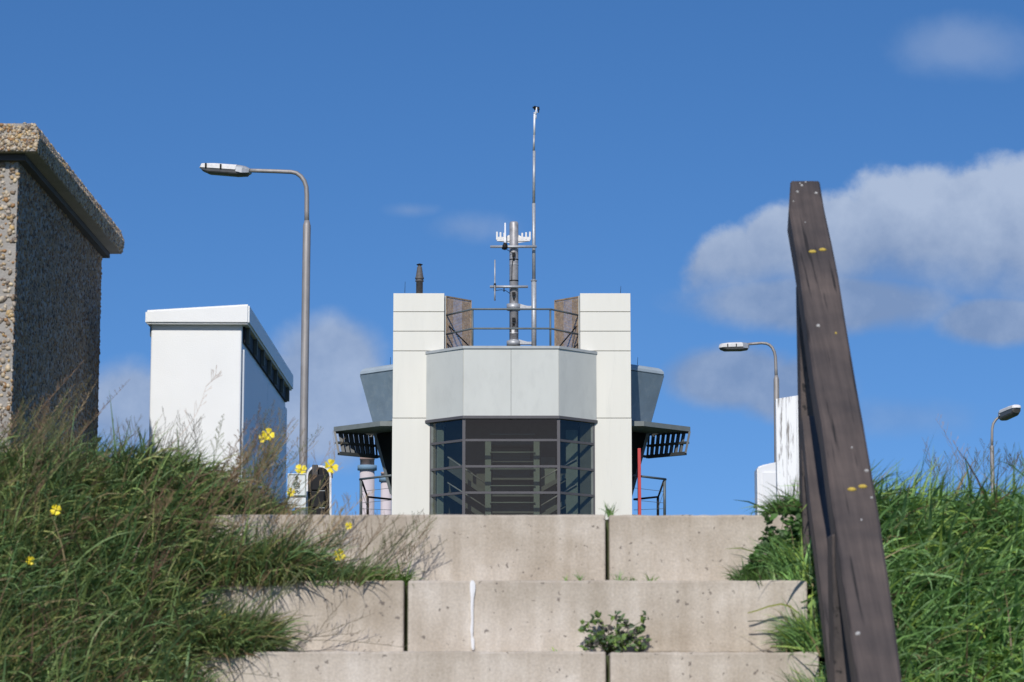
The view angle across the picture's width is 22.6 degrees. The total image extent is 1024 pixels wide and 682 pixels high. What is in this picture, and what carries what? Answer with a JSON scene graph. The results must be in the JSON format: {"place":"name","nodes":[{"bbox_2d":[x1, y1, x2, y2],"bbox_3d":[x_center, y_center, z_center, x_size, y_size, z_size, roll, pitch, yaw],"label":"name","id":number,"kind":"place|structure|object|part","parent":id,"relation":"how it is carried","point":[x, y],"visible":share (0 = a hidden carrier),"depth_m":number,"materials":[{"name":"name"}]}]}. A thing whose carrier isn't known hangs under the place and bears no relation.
{"place":"outdoors","nodes":[
{"label":"outdoors","id":0,"kind":"place"},
{"bbox_2d":[1,508,1000,681],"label":"dyke","id":1,"kind":"structure","parent":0,"point":[820,659],"depth_m":7.00,"materials":[{"name":"plant"}]},
{"bbox_2d":[23,556,33,595],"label":"yellow flower","id":2,"kind":"object","parent":1,"relation":"on","point":[30,561],"visible":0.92,"depth_m":6.79,"materials":[{"name":"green plant"}]},
{"bbox_2d":[0,122,124,455],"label":"pebbledash kiosk","id":3,"kind":"object","parent":1,"relation":"on","point":[61,236],"visible":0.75,"depth_m":11.86,"materials":[{"name":"concrete"}]},
{"bbox_2d":[0,392,313,681],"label":"bank grass","id":4,"kind":"structure","parent":1,"relation":"on","point":[110,582],"depth_m":6.90,"materials":[{"name":"green plant"}]},
{"bbox_2d":[49,504,60,546],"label":"yellow flower","id":5,"kind":"object","parent":4,"relation":"on","point":[53,512],"visible":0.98,"depth_m":6.91,"materials":[{"name":"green plant"}]},
{"bbox_2d":[175,365,221,440],"bbox_3d":[-0.985,0.202,7.958,0.167,0.262,0.013,0,-8,0],"label":"dry stalk","id":6,"kind":"object","parent":4,"relation":"on","point":[202,398],"visible":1,"depth_m":7.96,"materials":[{"name":"brown plant"}]},
{"bbox_2d":[253,433,266,502],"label":"yellow flower","id":7,"kind":"object","parent":4,"relation":"on","point":[263,434],"visible":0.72,"depth_m":7.42,"materials":[{"name":"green plant"}]},
{"bbox_2d":[256,428,274,482],"bbox_3d":[-0.728,0.365,7.442,0.077,0.221,0.031,-8,-11,41],"label":"yellow flower","id":8,"kind":"object","parent":4,"relation":"on","point":[269,430],"visible":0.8,"depth_m":7.44,"materials":[{"name":"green plant"}]},
{"bbox_2d":[145,304,292,504],"bbox_3d":[-1.613,0.811,14.329,0.533,1.625,2.674,0,-8,0],"label":"street cabinet","id":9,"kind":"object","parent":1,"relation":"on","point":[192,348],"visible":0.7,"depth_m":13.13,"materials":[{"name":"white plastic"}]},
{"bbox_3d":[-1.381,0.804,13.686,0.012,1.350,1.250,0,-8,0],"label":"door","id":10,"kind":"part","parent":9,"relation":"part of","materials":[{"name":"white metal"}]},
{"bbox_3d":[-1.381,0.990,14.931,0.012,1.350,1.250,0,-8,0],"label":"door","id":11,"kind":"part","parent":9,"relation":"part of","materials":[{"name":"white metal"}]},
{"bbox_2d":[286,464,306,501],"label":"yellow flower","id":12,"kind":"object","parent":1,"relation":"on","point":[298,466],"visible":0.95,"depth_m":7.33,"materials":[{"name":"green plant"}]},
{"bbox_2d":[192,514,818,681],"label":"concrete staircase","id":13,"kind":"structure","parent":1,"relation":"on","point":[495,598],"depth_m":7.01,"materials":[{"name":"concrete"}]},
{"bbox_2d":[135,487,427,681],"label":"grass","id":14,"kind":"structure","parent":13,"relation":"on","point":[234,637],"depth_m":6.99,"materials":[{"name":"green plant"}]},
{"bbox_2d":[0,363,436,632],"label":"dry seed heads","id":15,"kind":"object","parent":14,"relation":"on","point":[266,466],"visible":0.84,"depth_m":7.17,"materials":[{"name":"brown plant"}]},
{"bbox_2d":[212,658,281,680],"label":"dry stalk","id":16,"kind":"object","parent":14,"relation":"on","point":[239,668],"visible":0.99,"depth_m":6.68,"materials":[{"name":"brown plant"}]},
{"bbox_2d":[331,549,344,560],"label":"yellow flower","id":17,"kind":"object","parent":14,"relation":"on","point":[340,552],"visible":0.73,"depth_m":7.09,"materials":[{"name":"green plant"}]},
{"bbox_2d":[332,522,351,558],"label":"yellow flower","id":18,"kind":"object","parent":14,"relation":"on","point":[346,524],"visible":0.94,"depth_m":7.10,"materials":[{"name":"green plant"}]},
{"bbox_2d":[283,488,294,513],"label":"yellow flower","id":19,"kind":"object","parent":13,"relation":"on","point":[290,491],"visible":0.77,"depth_m":7.32,"materials":[{"name":"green plant"}]},
{"bbox_2d":[308,459,337,513],"bbox_3d":[-0.558,0.458,7.326,0.118,0.240,0.036,-3,-9,21],"label":"yellow flower","id":20,"kind":"object","parent":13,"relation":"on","point":[331,462],"visible":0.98,"depth_m":7.33,"materials":[{"name":"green plant"}]},
{"bbox_2d":[288,595,407,647],"bbox_3d":[-0.450,0.753,6.939,0.356,0.156,0.033,-2,-9,11],"label":"dry stalk","id":21,"kind":"object","parent":13,"relation":"on","point":[343,630],"visible":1,"depth_m":6.94,"materials":[{"name":"brown plant"}]},
{"bbox_2d":[359,511,447,569],"bbox_3d":[-0.308,0.567,7.210,0.256,0.187,0.040,-1,-9,8],"label":"dry stalk","id":22,"kind":"object","parent":13,"relation":"on","point":[404,546],"visible":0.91,"depth_m":7.21,"materials":[{"name":"brown plant"}]},
{"bbox_2d":[602,502,618,516],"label":"grass tuft","id":23,"kind":"object","parent":13,"relation":"on","point":[609,512],"visible":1,"depth_m":7.31,"materials":[{"name":"green plant"}]},
{"bbox_2d":[577,610,651,653],"bbox_3d":[0.276,0.786,6.929,0.197,0.119,0.090,1,-9,-7],"label":"leafy weed","id":24,"kind":"object","parent":13,"relation":"on","point":[616,643],"visible":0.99,"depth_m":6.92,"materials":[{"name":"green plant"}]},
{"bbox_2d":[610,570,627,579],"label":"grass tuft","id":25,"kind":"object","parent":13,"relation":"on","point":[619,577],"visible":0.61,"depth_m":7.23,"materials":[{"name":"green plant"}]},
{"bbox_2d":[641,573,658,580],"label":"grass tuft","id":26,"kind":"object","parent":13,"relation":"on","point":[649,579],"visible":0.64,"depth_m":7.23,"materials":[{"name":"green plant"}]},
{"bbox_2d":[740,501,801,576],"bbox_3d":[0.746,0.574,7.195,0.223,0.247,0.107,0,-8,0],"label":"leafy weed","id":27,"kind":"object","parent":13,"relation":"on","point":[796,526],"visible":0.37,"depth_m":7.18,"materials":[{"name":"green plant"}]},
{"bbox_2d":[718,478,825,681],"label":"grass","id":28,"kind":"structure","parent":13,"relation":"on","point":[774,570],"depth_m":7.04,"materials":[{"name":"green plant"}]},
{"bbox_2d":[748,620,787,623],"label":"bent grass","id":29,"kind":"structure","parent":28,"relation":"on","point":[765,620],"depth_m":6.96,"materials":[{"name":"plant"}]},
{"bbox_2d":[748,603,798,612],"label":"bent grass","id":30,"kind":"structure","parent":28,"relation":"on","point":[772,606],"depth_m":6.97,"materials":[{"name":"plant"}]},
{"bbox_2d":[787,181,901,681],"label":"wooden handrail","id":31,"kind":"object","parent":13,"relation":"on","point":[840,516],"visible":0.98,"depth_m":6.32,"materials":[{"name":"brown wood"}]},
{"bbox_2d":[754,462,775,514],"bbox_3d":[1.189,0.891,11.663,0.180,0.680,0.146,0,-8,0],"label":"white cabinet","id":32,"kind":"object","parent":1,"relation":"on","point":[764,473],"visible":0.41,"depth_m":11.63,"materials":[{"name":"white metal"}]},
{"bbox_3d":[1.204,0.897,11.591,0.129,0.608,0.005,0,-8,0],"label":"door","id":33,"kind":"part","parent":32,"relation":"part of","materials":[{"name":"white metal"}]},
{"bbox_2d":[775,395,798,500],"bbox_3d":[1.231,0.706,11.040,0.177,0.964,0.046,0,-8,0],"label":"white timber board","id":34,"kind":"object","parent":1,"relation":"on","point":[786,441],"visible":0.27,"depth_m":11.06,"materials":[{"name":"white wood"}]},
{"bbox_2d":[737,435,1023,681],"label":"bank grass","id":35,"kind":"structure","parent":1,"relation":"on","point":[957,600],"depth_m":6.91,"materials":[{"name":"green plant"}]},
{"bbox_2d":[922,415,967,484],"bbox_3d":[1.393,0.359,8.233,0.147,0.257,0.022,0,-8,0],"label":"dry stalk","id":36,"kind":"object","parent":35,"relation":"on","point":[948,455],"visible":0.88,"depth_m":8.23,"materials":[{"name":"brown plant"}]},
{"bbox_2d":[923,438,1023,491],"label":"dry seed heads","id":37,"kind":"object","parent":35,"relation":"on","point":[1007,462],"visible":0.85,"depth_m":7.80,"materials":[{"name":"brown plant"}]},
{"bbox_2d":[0,0,1023,514],"label":"sky","id":38,"kind":"structure","parent":0,"point":[672,137],"materials":[{"name":"blue"}]},
{"bbox_2d":[334,263,690,518],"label":"control tower","id":39,"kind":"structure","parent":0,"point":[467,427],"depth_m":60.41,"materials":[{"name":"concrete"}]},
{"bbox_2d":[429,419,594,514],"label":"window frame","id":40,"kind":"structure","parent":39,"relation":"in","point":[463,466],"depth_m":59.41,"materials":[{"name":"grey metal"}]},
{"bbox_2d":[490,221,536,345],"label":"antenna mast","id":41,"kind":"object","parent":39,"relation":"on","point":[513,238],"visible":0.96,"depth_m":61.39,"materials":[{"name":"metal"}]},
{"bbox_2d":[531,106,539,345],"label":"wind mast","id":42,"kind":"object","parent":39,"relation":"on","point":[533,305],"visible":0.97,"depth_m":61.56,"materials":[{"name":"metal"}]},
{"label":"ground","id":43,"kind":"structure","parent":0,"visible":0},
{"bbox_2d":[199,163,310,514],"bbox_3d":[-3.608,2.128,35.116,1.603,9.398,0.318,-2,-9,11],"label":"street lamp","id":44,"kind":"object","parent":43,"relation":"on","point":[230,170],"visible":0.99,"depth_m":35.46,"materials":[{"name":"metal"}]},
{"bbox_2d":[287,474,306,514],"bbox_3d":[-2.527,3.799,29.799,0.222,4.523,0.084,0,-8,0],"label":"route sign","id":45,"kind":"object","parent":43,"relation":"on","point":[302,477],"visible":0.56,"depth_m":30.07,"materials":[{"name":"metal"}]},
{"bbox_2d":[306,465,332,514],"bbox_3d":[-2.288,3.773,30.042,0.306,4.646,0.260,0,-8,0],"label":"traffic light","id":46,"kind":"object","parent":43,"relation":"on","point":[313,488],"visible":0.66,"depth_m":30.28,"materials":[{"name":"black plastic"}]},
{"bbox_2d":[357,457,376,514],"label":"factory chimney","id":47,"kind":"object","parent":43,"relation":"on","point":[367,467],"visible":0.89,"depth_m":600.24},
{"bbox_2d":[379,472,391,514],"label":"lighthouse","id":48,"kind":"object","parent":43,"relation":"on","point":[385,493],"visible":0.25,"depth_m":800.14,"materials":[{"name":"white paint"}]},
{"bbox_2d":[719,342,778,461],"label":"street lamp","id":49,"kind":"object","parent":43,"relation":"on","point":[733,346],"visible":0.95,"depth_m":62.45,"materials":[{"name":"metal"}]},
{"bbox_2d":[990,405,1020,491],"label":"street lamp","id":50,"kind":"object","parent":43,"relation":"on","point":[1008,413],"visible":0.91,"depth_m":80.12,"materials":[{"name":"metal"}]}
]}

